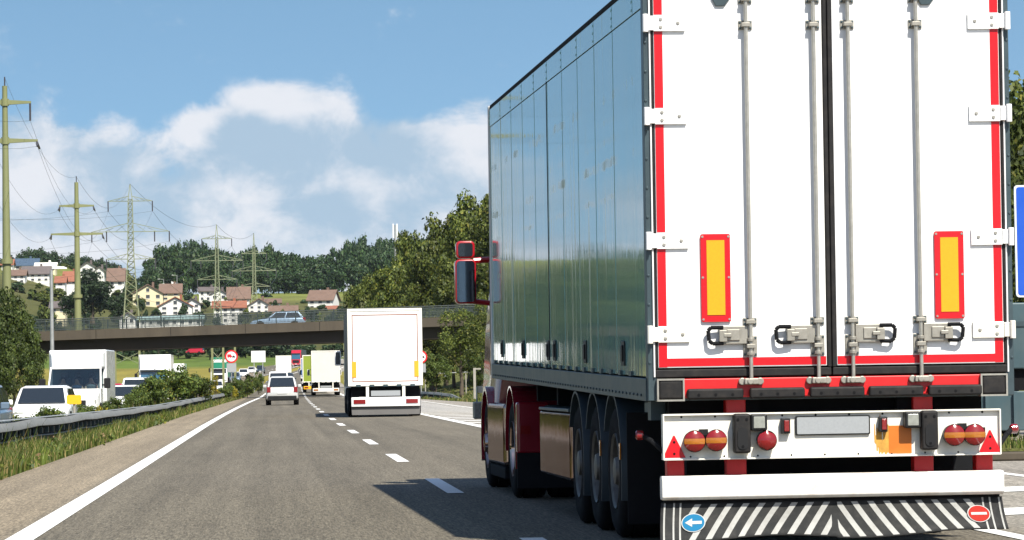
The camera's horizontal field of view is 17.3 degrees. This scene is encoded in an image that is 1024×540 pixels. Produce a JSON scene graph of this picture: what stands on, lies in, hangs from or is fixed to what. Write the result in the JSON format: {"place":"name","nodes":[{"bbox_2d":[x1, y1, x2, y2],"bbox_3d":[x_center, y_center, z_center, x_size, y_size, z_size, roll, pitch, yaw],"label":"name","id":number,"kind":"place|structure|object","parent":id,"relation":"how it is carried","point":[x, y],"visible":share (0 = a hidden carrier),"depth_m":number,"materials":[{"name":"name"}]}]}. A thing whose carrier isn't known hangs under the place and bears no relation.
{"place":"outdoors","nodes":[
{"label":"outdoors","id":0,"kind":"place"},
{"bbox_2d":[63,269,73,295],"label":"house","id":1,"kind":"structure","parent":0,"point":[70,285],"depth_m":1167.61,"materials":[{"name":"grey paint"}]},
{"bbox_2d":[0,392,250,479],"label":"verge grass","id":2,"kind":"structure","parent":0,"point":[85,441],"depth_m":62.13,"materials":[{"name":"green plant"}]},
{"bbox_2d":[165,356,343,401],"bbox_3d":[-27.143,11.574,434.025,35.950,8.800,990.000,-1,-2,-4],"label":"oncoming road","id":3,"kind":"structure","parent":0,"point":[268,369],"depth_m":735.96,"materials":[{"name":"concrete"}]},
{"bbox_2d":[0,385,12,422],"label":"car","id":4,"kind":"object","parent":3,"relation":"on","point":[6,411],"visible":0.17,"depth_m":75.72,"materials":[{"name":"blue"}]},
{"bbox_2d":[9,385,78,420],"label":"car","id":5,"kind":"object","parent":3,"relation":"on","point":[29,400],"visible":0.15,"depth_m":101.22,"materials":[{"name":"white metal"}]},
{"bbox_2d":[39,350,114,410],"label":"box van","id":6,"kind":"object","parent":3,"relation":"on","point":[83,365],"visible":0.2,"depth_m":130.18,"materials":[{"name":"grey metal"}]},
{"bbox_2d":[115,385,138,406],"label":"car","id":7,"kind":"object","parent":3,"relation":"on","point":[121,391],"depth_m":166.19,"materials":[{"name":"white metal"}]},
{"bbox_2d":[122,377,146,385],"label":"van","id":8,"kind":"object","parent":3,"relation":"on","point":[132,381],"depth_m":202.44,"materials":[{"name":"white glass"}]},
{"bbox_2d":[135,354,173,401],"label":"lorry","id":9,"kind":"object","parent":3,"relation":"on","point":[148,364],"visible":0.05,"depth_m":261.31,"materials":[{"name":"white metal"}]},
{"bbox_2d":[209,357,229,382],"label":"lorry","id":10,"kind":"object","parent":3,"relation":"on","point":[217,363],"visible":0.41,"depth_m":490.19,"materials":[{"name":"white metal"}]},
{"bbox_2d":[291,350,305,365],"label":"lorry","id":11,"kind":"object","parent":3,"relation":"on","point":[296,356],"visible":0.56,"depth_m":798.22,"materials":[{"name":"red metal"}]},
{"bbox_2d":[399,385,481,401],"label":"verge grass","id":12,"kind":"structure","parent":0,"point":[466,399],"depth_m":218.97,"materials":[{"name":"green plant"}]},
{"bbox_2d":[0,359,1023,539],"bbox_3d":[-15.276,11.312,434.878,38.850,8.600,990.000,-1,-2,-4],"label":"motorway road","id":13,"kind":"structure","parent":0,"point":[260,469],"depth_m":38.91,"materials":[{"name":"grey asphalt"}]},
{"bbox_2d":[263,376,300,404],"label":"car","id":14,"kind":"object","parent":13,"relation":"on","point":[282,388],"visible":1,"depth_m":185.42,"materials":[{"name":"silver metal"}]},
{"bbox_2d":[275,355,293,372],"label":"lorry","id":15,"kind":"object","parent":13,"relation":"on","point":[283,363],"visible":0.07,"depth_m":558.52,"materials":[{"name":"metal"}]},
{"bbox_2d":[276,356,290,372],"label":"rear door","id":16,"kind":"structure","parent":15,"relation":"in","point":[283,363],"depth_m":558.44,"materials":[{"name":"metal"}]},
{"bbox_2d":[299,355,310,392],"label":"lorry","id":17,"kind":"object","parent":13,"relation":"on","point":[306,365],"visible":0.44,"depth_m":349.23,"materials":[{"name":"metal"}]},
{"bbox_2d":[303,356,310,382],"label":"rear door","id":18,"kind":"structure","parent":17,"relation":"in","point":[306,359],"depth_m":349.21,"materials":[{"name":"metal"}]},
{"bbox_2d":[307,350,340,395],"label":"lorry","id":19,"kind":"object","parent":13,"relation":"on","point":[325,373],"visible":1,"depth_m":299.45,"materials":[{"name":"metal"}]},
{"bbox_2d":[312,351,338,382],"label":"rear door","id":20,"kind":"structure","parent":19,"relation":"in","point":[324,368],"depth_m":299.42,"materials":[{"name":"metal"}]},
{"bbox_2d":[335,308,422,416],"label":"lorry","id":21,"kind":"object","parent":13,"relation":"on","point":[383,364],"visible":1,"depth_m":114.95,"materials":[{"name":"metal"}]},
{"bbox_2d":[350,311,419,386],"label":"rear door","id":22,"kind":"structure","parent":21,"relation":"in","point":[385,345],"depth_m":114.96,"materials":[{"name":"metal"}]},
{"bbox_2d":[5,366,1023,539],"bbox_3d":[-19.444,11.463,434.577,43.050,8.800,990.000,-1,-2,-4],"label":"road markings","id":23,"kind":"structure","parent":13,"relation":"on","point":[36,529],"depth_m":38.28,"materials":[{"name":"paint"}]},
{"bbox_2d":[454,0,1018,539],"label":"semi truck","id":24,"kind":"object","parent":13,"relation":"on","point":[750,266],"visible":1,"depth_m":23.24,"materials":[{"name":"paint"}]},
{"bbox_2d":[981,302,1023,437],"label":"parked lorry","id":25,"kind":"object","parent":13,"relation":"on","point":[1011,407],"visible":0.23,"depth_m":53.65,"materials":[{"name":"metal"}]},
{"bbox_2d":[993,451,1023,460],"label":"kerb island","id":26,"kind":"structure","parent":13,"relation":"on","point":[1012,456],"depth_m":45.31,"materials":[{"name":"concrete"}]},
{"bbox_2d":[0,268,1023,450],"bbox_3d":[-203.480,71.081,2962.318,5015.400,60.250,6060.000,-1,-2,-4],"label":"ground","id":27,"kind":"structure","parent":0,"point":[200,365],"depth_m":920.87,"materials":[{"name":"green plant"}]},
{"bbox_2d":[0,319,16,388],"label":"tree","id":28,"kind":"object","parent":27,"relation":"on","point":[6,371],"visible":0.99,"depth_m":237.70,"materials":[{"name":"green plant"}]},
{"bbox_2d":[0,286,35,393],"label":"tree","id":29,"kind":"object","parent":27,"relation":"on","point":[9,320],"visible":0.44,"depth_m":258.67,"materials":[{"name":"green plant"}]},
{"bbox_2d":[0,340,37,405],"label":"tree","id":30,"kind":"object","parent":27,"relation":"on","point":[30,370],"visible":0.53,"depth_m":241.87,"materials":[{"name":"green plant"}]},
{"bbox_2d":[0,77,39,399],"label":"tubular pylon","id":31,"kind":"object","parent":27,"relation":"on","point":[6,261],"visible":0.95,"depth_m":330.53,"materials":[{"name":"green"}]},
{"bbox_2d":[11,267,28,282],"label":"house","id":32,"kind":"structure","parent":27,"relation":"on","point":[19,275],"depth_m":1171.48,"materials":[{"name":"grey paint"}]},
{"bbox_2d":[14,256,40,269],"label":"house","id":33,"kind":"structure","parent":27,"relation":"on","point":[30,261],"depth_m":1292.74,"materials":[{"name":"blue"}]},
{"bbox_2d":[9,316,47,389],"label":"tree","id":34,"kind":"object","parent":27,"relation":"on","point":[31,340],"visible":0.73,"depth_m":249.55,"materials":[{"name":"green plant"}]},
{"bbox_2d":[21,264,51,286],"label":"house","id":35,"kind":"structure","parent":27,"relation":"on","point":[41,272],"depth_m":1191.92,"materials":[{"name":"grey paint"}]},
{"bbox_2d":[27,282,49,300],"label":"tree","id":36,"kind":"object","parent":27,"relation":"on","point":[31,293],"visible":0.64,"depth_m":1101.51,"materials":[{"name":"green plant"}]},
{"bbox_2d":[25,405,65,417],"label":"bush","id":37,"kind":"object","parent":27,"relation":"on","point":[46,411],"visible":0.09,"depth_m":91.25,"materials":[{"name":"green plant"}]},
{"bbox_2d":[36,293,57,306],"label":"tree","id":38,"kind":"object","parent":27,"relation":"on","point":[44,299],"visible":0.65,"depth_m":1051.22,"materials":[{"name":"green plant"}]},
{"bbox_2d":[37,305,58,329],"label":"tree","id":39,"kind":"object","parent":27,"relation":"on","point":[43,312],"visible":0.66,"depth_m":976.80,"materials":[{"name":"green plant"}]},
{"bbox_2d":[50,266,66,349],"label":"street lamp","id":40,"kind":"object","parent":27,"relation":"on","point":[52,311],"visible":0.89,"depth_m":194.56,"materials":[{"name":"grey metal"}]},
{"bbox_2d":[48,298,68,326],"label":"house","id":41,"kind":"structure","parent":27,"relation":"on","point":[57,310],"depth_m":993.18,"materials":[{"name":"grey"}]},
{"bbox_2d":[54,274,68,295],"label":"house","id":42,"kind":"structure","parent":27,"relation":"on","point":[60,282],"depth_m":1153.47,"materials":[{"name":"orange"}]},
{"bbox_2d":[0,246,140,285],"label":"hill forest","id":43,"kind":"object","parent":27,"relation":"on","point":[43,255],"visible":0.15,"depth_m":1708.60,"materials":[{"name":"green plant"}]},
{"bbox_2d":[58,292,84,323],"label":"tree","id":44,"kind":"object","parent":27,"relation":"on","point":[67,301],"visible":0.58,"depth_m":917.95,"materials":[{"name":"green plant"}]},
{"bbox_2d":[67,395,80,412],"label":"yellow board","id":45,"kind":"object","parent":27,"relation":"on","point":[73,399],"visible":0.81,"depth_m":95.26,"materials":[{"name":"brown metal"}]},
{"bbox_2d":[49,176,104,329],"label":"tubular pylon","id":46,"kind":"object","parent":27,"relation":"on","point":[76,233],"visible":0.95,"depth_m":488.87,"materials":[{"name":"green"}]},
{"bbox_2d":[72,268,114,324],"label":"tree","id":47,"kind":"object","parent":27,"relation":"on","point":[94,292],"visible":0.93,"depth_m":923.19,"materials":[{"name":"green plant"}]},
{"bbox_2d":[0,394,211,451],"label":"verge weeds","id":48,"kind":"object","parent":27,"relation":"on","point":[154,403],"visible":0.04,"depth_m":61.03,"materials":[{"name":"green plant"}]},
{"bbox_2d":[95,396,130,409],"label":"bush","id":49,"kind":"object","parent":27,"relation":"on","point":[113,402],"visible":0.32,"depth_m":115.16,"materials":[{"name":"green plant"}]},
{"bbox_2d":[106,266,125,295],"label":"house","id":50,"kind":"structure","parent":27,"relation":"on","point":[118,272],"depth_m":1214.60,"materials":[{"name":"brown tile"}]},
{"bbox_2d":[105,296,127,321],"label":"tree","id":51,"kind":"object","parent":27,"relation":"on","point":[116,309],"visible":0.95,"depth_m":928.84,"materials":[{"name":"green plant"}]},
{"bbox_2d":[0,387,253,445],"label":"guardrail","id":52,"kind":"object","parent":27,"relation":"on","point":[51,425],"visible":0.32,"depth_m":70.06,"materials":[{"name":"metal"}]},
{"bbox_2d":[91,185,169,321],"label":"lattice pylon","id":53,"kind":"object","parent":27,"relation":"on","point":[133,259],"visible":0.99,"depth_m":756.10,"materials":[{"name":"green"}]},
{"bbox_2d":[122,389,149,407],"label":"bush","id":54,"kind":"object","parent":27,"relation":"on","point":[136,396],"visible":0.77,"depth_m":127.06,"materials":[{"name":"green plant"}]},
{"bbox_2d":[131,282,165,306],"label":"house","id":55,"kind":"structure","parent":27,"relation":"on","point":[148,292],"depth_m":1174.36,"materials":[{"name":"grey"}]},
{"bbox_2d":[130,374,172,405],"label":"bush","id":56,"kind":"object","parent":27,"relation":"on","point":[158,385],"visible":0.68,"depth_m":138.85,"materials":[{"name":"green plant"}]},
{"bbox_2d":[159,281,182,301],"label":"house","id":57,"kind":"structure","parent":27,"relation":"on","point":[169,291],"depth_m":1205.82,"materials":[{"name":"brown tile"}]},
{"bbox_2d":[139,315,204,327],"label":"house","id":58,"kind":"structure","parent":27,"relation":"on","point":[175,319],"depth_m":955.71,"materials":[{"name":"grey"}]},
{"bbox_2d":[157,294,194,314],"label":"house","id":59,"kind":"structure","parent":27,"relation":"on","point":[167,307],"depth_m":1085.17,"materials":[{"name":"grey paint"}]},
{"bbox_2d":[150,362,202,404],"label":"bush","id":60,"kind":"object","parent":27,"relation":"on","point":[182,384],"visible":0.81,"depth_m":148.72,"materials":[{"name":"green plant"}]},
{"bbox_2d":[142,396,246,424],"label":"leafy undergrowth","id":61,"kind":"object","parent":27,"relation":"on","point":[161,420],"visible":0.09,"depth_m":106.98,"materials":[{"name":"green plant"}]},
{"bbox_2d":[185,371,213,402],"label":"bush","id":62,"kind":"object","parent":27,"relation":"on","point":[204,389],"visible":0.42,"depth_m":166.95,"materials":[{"name":"green plant"}]},
{"bbox_2d":[197,285,218,302],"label":"house","id":63,"kind":"structure","parent":27,"relation":"on","point":[206,291],"depth_m":1225.56,"materials":[{"name":"grey paint"}]},
{"bbox_2d":[190,225,242,318],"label":"lattice pylon","id":64,"kind":"object","parent":27,"relation":"on","point":[216,272],"visible":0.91,"depth_m":996.50,"materials":[{"name":"green"}]},
{"bbox_2d":[218,383,233,398],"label":"bush","id":65,"kind":"object","parent":27,"relation":"on","point":[227,391],"visible":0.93,"depth_m":223.79,"materials":[{"name":"green plant"}]},
{"bbox_2d":[211,298,246,324],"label":"house","id":66,"kind":"structure","parent":27,"relation":"on","point":[235,306],"depth_m":1006.84,"materials":[{"name":"orange"}]},
{"bbox_2d":[115,343,343,394],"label":"pipe gantry","id":67,"kind":"object","parent":27,"relation":"on","point":[212,369],"visible":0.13,"depth_m":343.47,"materials":[{"name":"metal"}]},
{"bbox_2d":[225,350,237,381],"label":"road sign","id":68,"kind":"object","parent":27,"relation":"on","point":[231,357],"visible":0.98,"depth_m":316.78,"materials":[{"name":"red"}]},
{"bbox_2d":[227,375,245,399],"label":"bush","id":69,"kind":"object","parent":27,"relation":"on","point":[239,385],"visible":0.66,"depth_m":248.84,"materials":[{"name":"green plant"}]},
{"bbox_2d":[226,284,250,304],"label":"house","id":70,"kind":"structure","parent":27,"relation":"on","point":[242,293],"depth_m":1168.46,"materials":[{"name":"brown"}]},
{"bbox_2d":[240,373,256,397],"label":"bush","id":71,"kind":"object","parent":27,"relation":"on","point":[249,379],"visible":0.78,"depth_m":283.79,"materials":[{"name":"green plant"}]},
{"bbox_2d":[232,233,276,302],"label":"lattice pylon","id":72,"kind":"object","parent":27,"relation":"on","point":[252,266],"visible":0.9,"depth_m":1176.88,"materials":[{"name":"green"}]},
{"bbox_2d":[23,316,486,386],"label":"overpass bridge","id":73,"kind":"structure","parent":27,"relation":"on","point":[224,336],"depth_m":281.34,"materials":[{"name":"concrete"}]},
{"bbox_2d":[18,304,487,331],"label":"bridge railing","id":74,"kind":"object","parent":73,"relation":"on","point":[296,316],"visible":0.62,"depth_m":281.09,"materials":[{"name":"grey metal"}]},
{"bbox_2d":[34,306,487,331],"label":"bridge railing","id":75,"kind":"object","parent":73,"relation":"on","point":[208,321],"visible":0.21,"depth_m":289.14,"materials":[{"name":"grey metal"}]},
{"bbox_2d":[250,311,305,323],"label":"car","id":76,"kind":"object","parent":73,"relation":"on","point":[282,317],"visible":0.56,"depth_m":283.73,"materials":[{"name":"blue metal"}]},
{"bbox_2d":[251,351,265,391],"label":"blank board","id":77,"kind":"object","parent":27,"relation":"on","point":[257,356],"visible":0.86,"depth_m":388.74,"materials":[{"name":"white metal"}]},
{"bbox_2d":[247,296,270,311],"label":"house","id":78,"kind":"structure","parent":27,"relation":"on","point":[263,305],"depth_m":1117.06,"materials":[{"name":"grey paint"}]},
{"bbox_2d":[253,372,264,394],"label":"bush","id":79,"kind":"object","parent":27,"relation":"on","point":[259,379],"visible":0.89,"depth_m":328.78,"materials":[{"name":"green plant"}]},
{"bbox_2d":[265,345,286,357],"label":"tree","id":80,"kind":"object","parent":27,"relation":"on","point":[275,351],"visible":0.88,"depth_m":915.32,"materials":[{"name":"green plant"}]},
{"bbox_2d":[268,303,298,312],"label":"house","id":81,"kind":"structure","parent":27,"relation":"on","point":[287,307],"depth_m":1040.66,"materials":[{"name":"brown tile"}]},
{"bbox_2d":[139,233,441,294],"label":"forest","id":82,"kind":"object","parent":27,"relation":"on","point":[353,263],"visible":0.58,"depth_m":1465.09,"materials":[{"name":"green plant"}]},
{"bbox_2d":[306,287,340,306],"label":"house","id":83,"kind":"structure","parent":27,"relation":"on","point":[327,297],"depth_m":1149.86,"materials":[{"name":"brown"}]},
{"bbox_2d":[335,285,371,358],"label":"tree","id":84,"kind":"object","parent":27,"relation":"on","point":[350,293],"visible":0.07,"depth_m":414.03,"materials":[{"name":"green plant"}]},
{"bbox_2d":[346,272,380,310],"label":"tree","id":85,"kind":"object","parent":27,"relation":"on","point":[364,288],"visible":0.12,"depth_m":389.61,"materials":[{"name":"green plant"}]},
{"bbox_2d":[367,262,412,308],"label":"tree","id":86,"kind":"object","parent":27,"relation":"on","point":[384,279],"visible":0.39,"depth_m":360.92,"materials":[{"name":"green plant"}]},
{"bbox_2d":[379,229,434,302],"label":"tree","id":87,"kind":"object","parent":27,"relation":"on","point":[404,241],"visible":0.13,"depth_m":372.08,"materials":[{"name":"green plant"}]},
{"bbox_2d":[388,277,434,363],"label":"tree","id":88,"kind":"object","parent":27,"relation":"on","point":[401,290],"visible":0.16,"depth_m":339.54,"materials":[{"name":"green plant"}]},
{"bbox_2d":[396,251,438,389],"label":"tree","id":89,"kind":"object","parent":27,"relation":"on","point":[425,261],"visible":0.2,"depth_m":337.70,"materials":[{"name":"green plant"}]},
{"bbox_2d":[403,210,456,385],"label":"tree","id":90,"kind":"object","parent":27,"relation":"on","point":[433,244],"visible":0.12,"depth_m":352.18,"materials":[{"name":"green plant"}]},
{"bbox_2d":[422,308,453,391],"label":"tree","id":91,"kind":"object","parent":27,"relation":"on","point":[429,346],"visible":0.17,"depth_m":311.89,"materials":[{"name":"green plant"}]},
{"bbox_2d":[423,353,453,392],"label":"tree","id":92,"kind":"object","parent":27,"relation":"on","point":[430,374],"visible":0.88,"depth_m":261.62,"materials":[{"name":"green plant"}]},
{"bbox_2d":[421,391,458,398],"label":"guardrail","id":93,"kind":"object","parent":27,"relation":"on","point":[436,394],"visible":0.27,"depth_m":221.04,"materials":[{"name":"metal"}]},
{"bbox_2d":[423,273,468,388],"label":"tree","id":94,"kind":"object","parent":27,"relation":"on","point":[447,286],"visible":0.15,"depth_m":317.65,"materials":[{"name":"green plant"}]},
{"bbox_2d":[431,215,488,381],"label":"tree","id":95,"kind":"object","parent":27,"relation":"on","point":[462,229],"visible":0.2,"depth_m":330.19,"materials":[{"name":"green plant"}]},
{"bbox_2d":[437,308,485,396],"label":"tree","id":96,"kind":"object","parent":27,"relation":"on","point":[466,336],"visible":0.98,"depth_m":226.04,"materials":[{"name":"green plant"}]},
{"bbox_2d":[436,188,488,278],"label":"tree","id":97,"kind":"object","parent":27,"relation":"on","point":[464,210],"visible":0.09,"depth_m":335.04,"materials":[{"name":"green plant"}]},
{"bbox_2d":[446,292,485,371],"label":"tree","id":98,"kind":"object","parent":27,"relation":"on","point":[482,297],"visible":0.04,"depth_m":305.82,"materials":[{"name":"green plant"}]},
{"bbox_2d":[454,349,483,388],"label":"tree","id":99,"kind":"object","parent":27,"relation":"on","point":[479,378],"visible":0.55,"depth_m":257.60,"materials":[{"name":"green plant"}]},
{"bbox_2d":[457,263,488,313],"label":"tree","id":100,"kind":"object","parent":27,"relation":"on","point":[482,277],"visible":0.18,"depth_m":311.05,"materials":[{"name":"green plant"}]},
{"bbox_2d":[461,204,489,298],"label":"tree","id":101,"kind":"object","parent":27,"relation":"on","point":[481,230],"visible":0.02,"depth_m":322.41,"materials":[{"name":"green plant"}]},
{"bbox_2d":[467,304,487,374],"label":"tree","id":102,"kind":"object","parent":27,"relation":"on","point":[482,317],"visible":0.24,"depth_m":236.01,"materials":[{"name":"green plant"}]},
{"bbox_2d":[1009,70,1023,302],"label":"tree","id":103,"kind":"object","parent":27,"relation":"on","point":[1015,86],"visible":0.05,"depth_m":124.61,"materials":[{"name":"green plant"}]},
{"bbox_2d":[1010,102,1023,254],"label":"tree","id":104,"kind":"object","parent":27,"relation":"on","point":[1017,132],"visible":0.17,"depth_m":119.41,"materials":[{"name":"green plant"}]},
{"bbox_2d":[1010,163,1023,302],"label":"tree","id":105,"kind":"object","parent":27,"relation":"on","point":[1019,180],"visible":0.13,"depth_m":109.26,"materials":[{"name":"green plant"}]},
{"bbox_2d":[1014,185,1023,296],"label":"direction sign","id":106,"kind":"object","parent":27,"relation":"on","point":[1019,228],"visible":1,"depth_m":62.83,"materials":[{"name":"blue metal"}]},
{"bbox_2d":[0,0,1023,293],"label":"sky","id":107,"kind":"structure","parent":0,"point":[305,127],"materials":[{"name":"blue"}]},
{"bbox_2d":[1001,433,1023,451],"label":"island grass","id":108,"kind":"structure","parent":0,"point":[1013,443],"depth_m":46.26,"materials":[{"name":"green plant"}]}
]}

